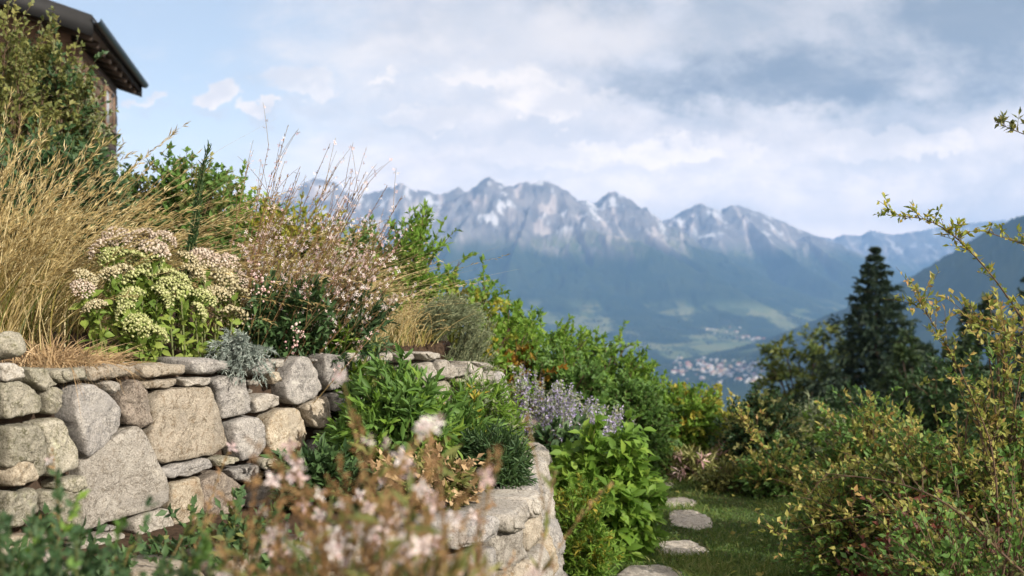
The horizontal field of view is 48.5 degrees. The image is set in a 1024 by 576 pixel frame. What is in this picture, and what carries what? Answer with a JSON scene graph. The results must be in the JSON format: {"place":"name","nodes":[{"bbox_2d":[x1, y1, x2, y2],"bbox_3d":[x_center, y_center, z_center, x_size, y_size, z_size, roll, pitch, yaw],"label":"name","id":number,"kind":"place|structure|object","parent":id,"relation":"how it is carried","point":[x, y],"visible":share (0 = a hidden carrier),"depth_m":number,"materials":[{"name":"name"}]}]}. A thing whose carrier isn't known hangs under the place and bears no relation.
{"place":"outdoors","nodes":[
{"label":"outdoors","id":0,"kind":"place"},
{"bbox_2d":[0,87,261,353],"bbox_3d":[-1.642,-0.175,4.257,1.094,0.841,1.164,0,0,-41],"label":"ornamental grass","id":1,"kind":"object","parent":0,"point":[9,321],"depth_m":4.25,"materials":[{"name":"plant"}]},
{"bbox_2d":[13,131,388,335],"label":"ornamental grass","id":2,"kind":"object","parent":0,"point":[177,259],"depth_m":4.88,"materials":[{"name":"plant"}]},
{"bbox_2d":[0,304,815,575],"bbox_3d":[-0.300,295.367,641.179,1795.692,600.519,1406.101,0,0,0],"label":"ground","id":3,"kind":"structure","parent":0,"point":[440,347],"depth_m":5.79,"materials":[{"name":"soil"}]},
{"bbox_2d":[0,0,78,190],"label":"bush","id":4,"kind":"object","parent":3,"relation":"on","point":[19,81],"visible":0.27,"depth_m":6.58,"materials":[{"name":"green plant"}]},
{"bbox_2d":[5,5,125,188],"bbox_3d":[-3.030,-0.875,7.616,0.879,1.977,0.911,0,0,0],"label":"bush","id":5,"kind":"object","parent":3,"relation":"on","point":[48,58],"visible":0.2,"depth_m":7.52,"materials":[{"name":"green plant"}]},
{"bbox_2d":[1,322,137,420],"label":"dry grass tuft","id":6,"kind":"object","parent":3,"relation":"on","point":[53,358],"visible":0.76,"depth_m":3.84,"materials":[{"name":"plant"}]},
{"bbox_2d":[0,115,142,301],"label":"bush","id":7,"kind":"object","parent":3,"relation":"on","point":[72,154],"visible":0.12,"depth_m":5.66,"materials":[{"name":"plant"}]},
{"bbox_2d":[0,0,148,175],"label":"wooden house","id":8,"kind":"structure","parent":3,"relation":"on","point":[117,69],"depth_m":18.84,"materials":[{"name":"wood"}]},
{"bbox_2d":[104,84,116,135],"bbox_3d":[-7.635,-3.375,21.675,0.084,0.810,1.220,0,0,-11],"label":"window","id":9,"kind":"structure","parent":8,"relation":"in","point":[110,95],"depth_m":21.65,"materials":[{"name":"paint"}]},
{"bbox_2d":[5,501,146,575],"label":"leafy perennial","id":10,"kind":"object","parent":3,"relation":"on","point":[90,539],"visible":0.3,"depth_m":3.07,"materials":[{"name":"green plant"}]},
{"bbox_2d":[58,59,124,170],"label":"bush","id":11,"kind":"object","parent":3,"relation":"on","point":[102,88],"visible":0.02,"depth_m":9.19,"materials":[{"name":"green plant"}]},
{"bbox_2d":[0,468,200,575],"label":"leafy perennial","id":12,"kind":"object","parent":3,"relation":"on","point":[33,564],"visible":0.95,"depth_m":1.75,"materials":[{"name":"green plant"}]},
{"bbox_2d":[69,226,180,361],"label":"sedum plant","id":13,"kind":"object","parent":3,"relation":"on","point":[129,324],"visible":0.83,"depth_m":4.26,"materials":[{"name":"green plant"}]},
{"bbox_2d":[68,159,194,263],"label":"bush","id":14,"kind":"object","parent":3,"relation":"on","point":[129,176],"visible":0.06,"depth_m":6.21,"materials":[{"name":"green plant"}]},
{"bbox_2d":[39,440,237,574],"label":"gaura plant","id":15,"kind":"object","parent":3,"relation":"on","point":[187,531],"visible":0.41,"depth_m":2.10,"materials":[{"name":"pink plant"}]},
{"bbox_2d":[67,496,287,575],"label":"leafy perennial","id":16,"kind":"object","parent":3,"relation":"on","point":[205,545],"visible":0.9,"depth_m":1.68,"materials":[{"name":"green plant"}]},
{"bbox_2d":[172,138,211,349],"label":"tall plant","id":17,"kind":"object","parent":3,"relation":"on","point":[192,237],"visible":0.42,"depth_m":4.70,"materials":[{"name":"green plant"}]},
{"bbox_2d":[153,247,250,357],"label":"sedum plant","id":18,"kind":"object","parent":3,"relation":"on","point":[204,296],"visible":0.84,"depth_m":4.58,"materials":[{"name":"green plant"}]},
{"bbox_2d":[132,141,272,306],"bbox_3d":[-1.825,-0.281,6.419,0.828,1.087,0.740,0,0,23],"label":"bush","id":19,"kind":"object","parent":3,"relation":"on","point":[209,180],"visible":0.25,"depth_m":6.29,"materials":[{"name":"green plant"}]},
{"bbox_2d":[105,484,326,575],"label":"leafy perennial","id":20,"kind":"object","parent":3,"relation":"on","point":[223,529],"visible":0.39,"depth_m":3.46,"materials":[{"name":"green plant"}]},
{"bbox_2d":[202,159,299,283],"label":"bush","id":21,"kind":"object","parent":3,"relation":"on","point":[249,195],"visible":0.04,"depth_m":7.22,"materials":[{"name":"green plant"}]},
{"bbox_2d":[0,351,508,566],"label":"stone wall","id":22,"kind":"structure","parent":3,"relation":"on","point":[171,430],"depth_m":4.06,"materials":[{"name":"stone"}]},
{"bbox_2d":[0,331,25,359],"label":"boulder","id":23,"kind":"object","parent":22,"relation":"on","point":[12,344],"visible":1,"depth_m":3.58,"materials":[{"name":"stone"}]},
{"bbox_2d":[70,336,164,397],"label":"dry grass tuft","id":24,"kind":"object","parent":22,"relation":"on","point":[117,361],"visible":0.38,"depth_m":3.99,"materials":[{"name":"plant"}]},
{"bbox_2d":[199,328,279,386],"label":"silver plant","id":25,"kind":"object","parent":22,"relation":"on","point":[237,348],"visible":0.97,"depth_m":4.42,"materials":[{"name":"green plant"}]},
{"bbox_2d":[194,431,336,575],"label":"gaura plant","id":26,"kind":"object","parent":3,"relation":"on","point":[269,527],"visible":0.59,"depth_m":1.67,"materials":[{"name":"pink plant"}]},
{"bbox_2d":[216,186,359,297],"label":"bush","id":27,"kind":"object","parent":3,"relation":"on","point":[296,229],"visible":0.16,"depth_m":6.91,"materials":[{"name":"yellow plant"}]},
{"bbox_2d":[226,267,355,358],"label":"leafy perennial","id":28,"kind":"object","parent":3,"relation":"on","point":[281,328],"visible":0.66,"depth_m":4.81,"materials":[{"name":"green plant"}]},
{"bbox_2d":[250,263,274,344],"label":"pink flower","id":29,"kind":"object","parent":28,"relation":"attached to","point":[263,289],"visible":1,"depth_m":4.54,"materials":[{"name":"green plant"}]},
{"bbox_2d":[284,322,305,348],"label":"pink flower","id":30,"kind":"object","parent":28,"relation":"attached to","point":[297,332],"visible":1,"depth_m":4.69,"materials":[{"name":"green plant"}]},
{"bbox_2d":[213,105,391,359],"bbox_3d":[-0.992,0.009,4.871,0.940,1.673,0.640,0,0,-25],"label":"gaura plant","id":31,"kind":"object","parent":3,"relation":"on","point":[261,245],"visible":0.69,"depth_m":4.83,"materials":[{"name":"plant"}]},
{"bbox_2d":[206,195,416,343],"bbox_3d":[-0.933,-0.078,5.085,0.984,0.684,0.545,0,0,0],"label":"gaura plant","id":32,"kind":"object","parent":3,"relation":"on","point":[331,269],"visible":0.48,"depth_m":5.02,"materials":[{"name":"pink plant"}]},
{"bbox_2d":[62,442,567,575],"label":"stone wall","id":33,"kind":"structure","parent":3,"relation":"on","point":[516,518],"depth_m":4.14,"materials":[{"name":"stone"}]},
{"bbox_2d":[260,431,374,514],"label":"leafy perennial","id":34,"kind":"object","parent":3,"relation":"on","point":[319,463],"visible":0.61,"depth_m":4.32,"materials":[{"name":"green plant"}]},
{"bbox_2d":[188,416,478,575],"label":"gaura plant","id":35,"kind":"object","parent":3,"relation":"on","point":[315,554],"visible":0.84,"depth_m":1.39,"materials":[{"name":"pink plant"}]},
{"bbox_2d":[271,145,421,403],"bbox_3d":[-0.853,0.122,4.909,0.933,1.474,0.449,0,0,0],"label":"gaura plant","id":36,"kind":"object","parent":3,"relation":"on","point":[358,268],"visible":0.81,"depth_m":4.92,"materials":[{"name":"pink plant"}]},
{"bbox_2d":[296,266,402,391],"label":"leafy perennial","id":37,"kind":"object","parent":3,"relation":"on","point":[375,323],"visible":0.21,"depth_m":5.03,"materials":[{"name":"green plant"}]},
{"bbox_2d":[191,222,508,337],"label":"ornamental grass","id":38,"kind":"object","parent":3,"relation":"on","point":[381,279],"depth_m":5.34,"materials":[{"name":"plant"}]},
{"bbox_2d":[321,314,382,418],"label":"leafy perennial","id":39,"kind":"object","parent":3,"relation":"on","point":[343,346],"visible":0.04,"depth_m":4.97,"materials":[{"name":"green plant"}]},
{"bbox_2d":[292,214,413,320],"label":"bush","id":40,"kind":"object","parent":3,"relation":"on","point":[364,237],"visible":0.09,"depth_m":7.08,"materials":[{"name":"green plant"}]},
{"bbox_2d":[216,419,504,575],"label":"gaura plant","id":41,"kind":"object","parent":3,"relation":"on","point":[394,548],"visible":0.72,"depth_m":1.41,"materials":[{"name":"pink plant"}]},
{"bbox_2d":[345,332,383,399],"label":"leafy perennial","id":42,"kind":"object","parent":3,"relation":"on","point":[365,361],"visible":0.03,"depth_m":5.02,"materials":[{"name":"green plant"}]},
{"bbox_2d":[245,370,496,575],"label":"gaura plant","id":43,"kind":"object","parent":3,"relation":"on","point":[402,498],"visible":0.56,"depth_m":1.54,"materials":[{"name":"pink plant"}]},
{"bbox_2d":[312,351,468,503],"bbox_3d":[-0.490,0.621,4.652,0.655,0.723,0.542,0,0,0],"label":"leafy perennial","id":44,"kind":"object","parent":3,"relation":"on","point":[393,411],"visible":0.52,"depth_m":4.55,"materials":[{"name":"green plant"}]},
{"bbox_2d":[372,342,438,400],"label":"leafy perennial","id":45,"kind":"object","parent":3,"relation":"on","point":[401,361],"visible":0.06,"depth_m":4.69,"materials":[{"name":"green plant"}]},
{"bbox_2d":[367,199,462,322],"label":"bush","id":46,"kind":"object","parent":3,"relation":"on","point":[414,235],"visible":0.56,"depth_m":6.93,"materials":[{"name":"green plant"}]},
{"bbox_2d":[357,284,477,346],"bbox_3d":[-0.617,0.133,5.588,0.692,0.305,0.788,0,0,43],"label":"foxtail grass","id":47,"kind":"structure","parent":3,"relation":"on","point":[402,340],"depth_m":5.59,"materials":[{"name":"plant"}]},
{"bbox_2d":[296,427,557,575],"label":"gaura plant","id":48,"kind":"object","parent":3,"relation":"on","point":[463,560],"visible":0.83,"depth_m":1.33,"materials":[{"name":"pink plant"}]},
{"bbox_2d":[370,437,491,518],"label":"leafy perennial","id":49,"kind":"object","parent":3,"relation":"on","point":[463,472],"visible":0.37,"depth_m":4.18,"materials":[{"name":"plant"}]},
{"bbox_2d":[398,290,495,341],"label":"lavender bush","id":50,"kind":"object","parent":3,"relation":"on","point":[455,311],"visible":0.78,"depth_m":5.85,"materials":[{"name":"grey plant"}]},
{"bbox_2d":[389,252,525,390],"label":"bush","id":51,"kind":"object","parent":3,"relation":"on","point":[484,296],"visible":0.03,"depth_m":7.58,"materials":[{"name":"green plant"}]},
{"bbox_2d":[436,370,508,460],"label":"leafy perennial","id":52,"kind":"object","parent":3,"relation":"on","point":[470,414],"visible":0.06,"depth_m":4.92,"materials":[{"name":"green plant"}]},
{"bbox_2d":[441,303,516,393],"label":"lavender bush","id":53,"kind":"object","parent":3,"relation":"on","point":[468,349],"visible":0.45,"depth_m":6.05,"materials":[{"name":"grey plant"}]},
{"bbox_2d":[348,411,613,575],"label":"gaura plant","id":54,"kind":"object","parent":3,"relation":"on","point":[445,471],"visible":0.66,"depth_m":1.85,"materials":[{"name":"pink plant"}]},
{"bbox_2d":[440,362,536,451],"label":"leafy perennial","id":55,"kind":"object","parent":3,"relation":"on","point":[495,400],"visible":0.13,"depth_m":5.54,"materials":[{"name":"green plant"}]},
{"bbox_2d":[455,414,538,489],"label":"leafy perennial","id":56,"kind":"object","parent":3,"relation":"on","point":[515,459],"visible":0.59,"depth_m":4.64,"materials":[{"name":"green plant"}]},
{"bbox_2d":[450,273,567,441],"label":"bush","id":57,"kind":"object","parent":3,"relation":"on","point":[517,360],"visible":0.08,"depth_m":7.90,"materials":[{"name":"green plant"}]},
{"bbox_2d":[490,282,585,390],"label":"bush","id":58,"kind":"object","parent":3,"relation":"on","point":[540,353],"visible":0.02,"depth_m":8.45,"materials":[{"name":"green plant"}]},
{"bbox_2d":[529,410,586,457],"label":"bush","id":59,"kind":"object","parent":3,"relation":"on","point":[547,438],"visible":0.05,"depth_m":6.89,"materials":[{"name":"green plant"}]},
{"bbox_2d":[507,306,615,412],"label":"bush","id":60,"kind":"object","parent":3,"relation":"on","point":[562,333],"visible":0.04,"depth_m":8.77,"materials":[{"name":"green plant"}]},
{"bbox_2d":[522,338,621,439],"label":"bush","id":61,"kind":"object","parent":3,"relation":"on","point":[587,386],"visible":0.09,"depth_m":7.93,"materials":[{"name":"green plant"}]},
{"bbox_2d":[508,364,635,442],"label":"catmint plant","id":62,"kind":"object","parent":3,"relation":"on","point":[569,408],"visible":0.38,"depth_m":7.35,"materials":[{"name":"purple plant"}]},
{"bbox_2d":[554,468,629,575],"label":"bush","id":63,"kind":"object","parent":3,"relation":"on","point":[587,552],"visible":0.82,"depth_m":5.53,"materials":[{"name":"green plant"}]},
{"bbox_2d":[556,320,659,407],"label":"bush","id":64,"kind":"object","parent":3,"relation":"on","point":[632,365],"visible":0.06,"depth_m":9.49,"materials":[{"name":"green plant"}]},
{"bbox_2d":[549,408,671,563],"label":"hydrangea bush","id":65,"kind":"object","parent":3,"relation":"on","point":[636,495],"visible":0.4,"depth_m":6.26,"materials":[{"name":"green plant"}]},
{"bbox_2d":[604,367,683,481],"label":"bush","id":66,"kind":"object","parent":3,"relation":"on","point":[636,399],"visible":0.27,"depth_m":8.70,"materials":[{"name":"green plant"}]},
{"bbox_2d":[617,564,684,575],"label":"stepping stone","id":67,"kind":"object","parent":3,"relation":"on","point":[646,570],"visible":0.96,"depth_m":5.93,"materials":[{"name":"grey stone"}]},
{"bbox_2d":[607,350,713,415],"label":"bush","id":68,"kind":"object","parent":3,"relation":"on","point":[655,379],"visible":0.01,"depth_m":10.46,"materials":[{"name":"green plant"}]},
{"bbox_2d":[654,540,705,554],"bbox_3d":[0.987,1.539,6.539,0.368,0.103,0.549,0,0,0],"label":"stepping stone","id":69,"kind":"object","parent":3,"relation":"on","point":[684,545],"visible":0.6,"depth_m":6.57,"materials":[{"name":"grey stone"}]},
{"bbox_2d":[665,497,695,506],"bbox_3d":[1.163,1.539,7.998,0.266,0.106,0.475,0,0,0],"label":"stepping stone","id":70,"kind":"object","parent":3,"relation":"on","point":[682,500],"visible":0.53,"depth_m":7.97,"materials":[{"name":"grey stone"}]},
{"bbox_2d":[654,375,727,461],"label":"bush","id":71,"kind":"object","parent":3,"relation":"on","point":[699,416],"visible":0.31,"depth_m":9.14,"materials":[{"name":"green plant"}]},
{"bbox_2d":[670,510,712,529],"bbox_3d":[1.126,1.525,7.297,0.315,0.109,0.541,0,0,0],"label":"stepping stone","id":72,"kind":"object","parent":3,"relation":"on","point":[694,519],"visible":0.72,"depth_m":7.29,"materials":[{"name":"grey stone"}]},
{"bbox_2d":[660,440,732,482],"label":"plant","id":73,"kind":"object","parent":3,"relation":"on","point":[687,465],"visible":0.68,"depth_m":8.85,"materials":[{"name":"pink plant"}]},
{"bbox_2d":[608,487,830,575],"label":"fallen leaves","id":74,"kind":"object","parent":3,"relation":"on","point":[757,573],"visible":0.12,"depth_m":6.28,"materials":[{"name":"brown plant"}]},
{"bbox_2d":[691,453,752,495],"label":"plant","id":75,"kind":"object","parent":3,"relation":"on","point":[717,479],"visible":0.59,"depth_m":8.31,"materials":[{"name":"green plant"}]},
{"bbox_2d":[697,383,751,451],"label":"bush","id":76,"kind":"object","parent":3,"relation":"on","point":[719,402],"visible":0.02,"depth_m":11.51,"materials":[{"name":"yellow plant"}]},
{"bbox_2d":[706,381,817,469],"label":"bush","id":77,"kind":"object","parent":3,"relation":"on","point":[774,417],"visible":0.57,"depth_m":8.87,"materials":[{"name":"green plant"}]},
{"bbox_2d":[721,397,810,487],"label":"arching branch","id":78,"kind":"object","parent":3,"relation":"on","point":[746,420],"visible":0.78,"depth_m":6.60,"materials":[{"name":"green plant"}]},
{"bbox_2d":[725,431,815,499],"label":"plant","id":79,"kind":"object","parent":3,"relation":"on","point":[757,482],"visible":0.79,"depth_m":8.11,"materials":[{"name":"green plant"}]},
{"bbox_2d":[745,320,853,409],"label":"broadleaf tree","id":80,"kind":"object","parent":3,"relation":"on","point":[774,375],"visible":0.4,"depth_m":41.68,"materials":[{"name":"green plant"}]},
{"bbox_2d":[788,390,859,463],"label":"bush","id":81,"kind":"object","parent":3,"relation":"on","point":[812,415],"visible":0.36,"depth_m":9.84,"materials":[{"name":"green plant"}]},
{"bbox_2d":[757,439,938,575],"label":"twiggy shrub","id":82,"kind":"object","parent":3,"relation":"on","point":[831,539],"visible":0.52,"depth_m":5.51,"materials":[{"name":"green plant"}]},
{"bbox_2d":[797,380,912,452],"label":"bush","id":83,"kind":"object","parent":3,"relation":"on","point":[836,404],"visible":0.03,"depth_m":12.51,"materials":[{"name":"green plant"}]},
{"bbox_2d":[775,246,944,432],"bbox_3d":[12.014,4.024,38.669,8.056,10.902,8.703,0,0,23],"label":"spruce tree","id":84,"kind":"object","parent":3,"relation":"on","point":[870,343],"visible":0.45,"depth_m":37.67,"materials":[{"name":"green plant"}]},
{"bbox_2d":[750,485,999,574],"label":"arching branch","id":85,"kind":"object","parent":3,"relation":"on","point":[855,489],"visible":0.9,"depth_m":4.23,"materials":[{"name":"green plant"}]},
{"bbox_2d":[783,384,976,547],"bbox_3d":[2.090,1.167,6.430,1.155,1.245,0.967,0,0,0],"label":"twiggy shrub","id":86,"kind":"object","parent":3,"relation":"on","point":[866,432],"visible":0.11,"depth_m":6.37,"materials":[{"name":"green plant"}]},
{"bbox_2d":[806,452,1023,575],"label":"arching branch","id":87,"kind":"object","parent":3,"relation":"on","point":[991,539],"visible":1,"depth_m":3.55,"materials":[{"name":"green plant"}]},
{"bbox_2d":[875,326,962,417],"bbox_3d":[11.823,3.817,32.963,2.743,5.424,2.698,0,0,38],"label":"broadleaf tree","id":88,"kind":"object","parent":3,"relation":"on","point":[903,355],"visible":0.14,"depth_m":33.07,"materials":[{"name":"green plant"}]},
{"bbox_2d":[835,463,1011,575],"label":"twiggy shrub","id":89,"kind":"object","parent":3,"relation":"on","point":[933,525],"visible":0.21,"depth_m":4.25,"materials":[{"name":"green plant"}]},
{"bbox_2d":[840,445,1023,575],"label":"twiggy shrub","id":90,"kind":"object","parent":3,"relation":"on","point":[953,561],"visible":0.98,"depth_m":3.86,"materials":[{"name":"green plant"}]},
{"bbox_2d":[841,405,1023,574],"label":"twiggy shrub","id":91,"kind":"object","parent":3,"relation":"on","point":[915,465],"visible":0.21,"depth_m":5.33,"materials":[{"name":"green plant"}]},
{"bbox_2d":[883,266,1009,567],"bbox_3d":[1.888,0.697,4.897,0.536,1.601,0.299,0,0,0],"label":"arching branch","id":92,"kind":"object","parent":3,"relation":"on","point":[924,305],"visible":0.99,"depth_m":4.90,"materials":[{"name":"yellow plant"}]},
{"bbox_2d":[874,192,1023,322],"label":"arching branch","id":93,"kind":"object","parent":3,"relation":"on","point":[949,231],"visible":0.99,"depth_m":4.44,"materials":[{"name":"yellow plant"}]},
{"bbox_2d":[884,348,1023,459],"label":"bush","id":94,"kind":"object","parent":3,"relation":"on","point":[929,421],"visible":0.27,"depth_m":11.89,"materials":[{"name":"green plant"}]},
{"bbox_2d":[899,282,1023,575],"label":"twiggy shrub","id":95,"kind":"object","parent":3,"relation":"on","point":[1016,429],"visible":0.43,"depth_m":5.17,"materials":[{"name":"green plant"}]},
{"bbox_2d":[906,291,1022,401],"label":"broadleaf tree","id":96,"kind":"object","parent":3,"relation":"on","point":[966,343],"visible":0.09,"depth_m":39.23,"materials":[{"name":"green plant"}]},
{"bbox_2d":[937,288,1023,378],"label":"arching branch","id":97,"kind":"object","parent":3,"relation":"on","point":[1009,333],"visible":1,"depth_m":4.20,"materials":[{"name":"green plant"}]},
{"bbox_2d":[972,221,1023,250],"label":"arching branch","id":98,"kind":"object","parent":3,"relation":"on","point":[1021,241],"visible":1,"depth_m":4.23,"materials":[{"name":"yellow plant"}]},
{"bbox_2d":[979,277,1023,452],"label":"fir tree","id":99,"kind":"object","parent":3,"relation":"on","point":[1018,366],"visible":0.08,"depth_m":25.96,"materials":[{"name":"green plant"}]},
{"bbox_2d":[994,107,1023,133],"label":"arching branch","id":100,"kind":"object","parent":3,"relation":"on","point":[1001,119],"visible":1,"depth_m":4.00,"materials":[{"name":"green plant"}]},
{"bbox_2d":[52,0,1023,238],"label":"sky","id":101,"kind":"structure","parent":0,"point":[801,114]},
{"bbox_2d":[250,177,1023,419],"bbox_3d":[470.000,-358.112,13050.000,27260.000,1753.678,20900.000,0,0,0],"label":"mountains","id":102,"kind":"structure","parent":0,"point":[616,258],"depth_m":10186.26,"materials":[{"name":"stone"}]},
{"bbox_2d":[567,313,840,389],"bbox_3d":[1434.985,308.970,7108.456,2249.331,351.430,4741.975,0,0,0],"label":"valley trees","id":103,"kind":"object","parent":102,"relation":"on","point":[746,362],"visible":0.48,"depth_m":6381.74,"materials":[{"name":"green plant"}]},
{"bbox_2d":[607,457,1022,575],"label":"grass","id":104,"kind":"structure","parent":0,"point":[711,567],"depth_m":6.67,"materials":[{"name":"green plant"}]}
]}

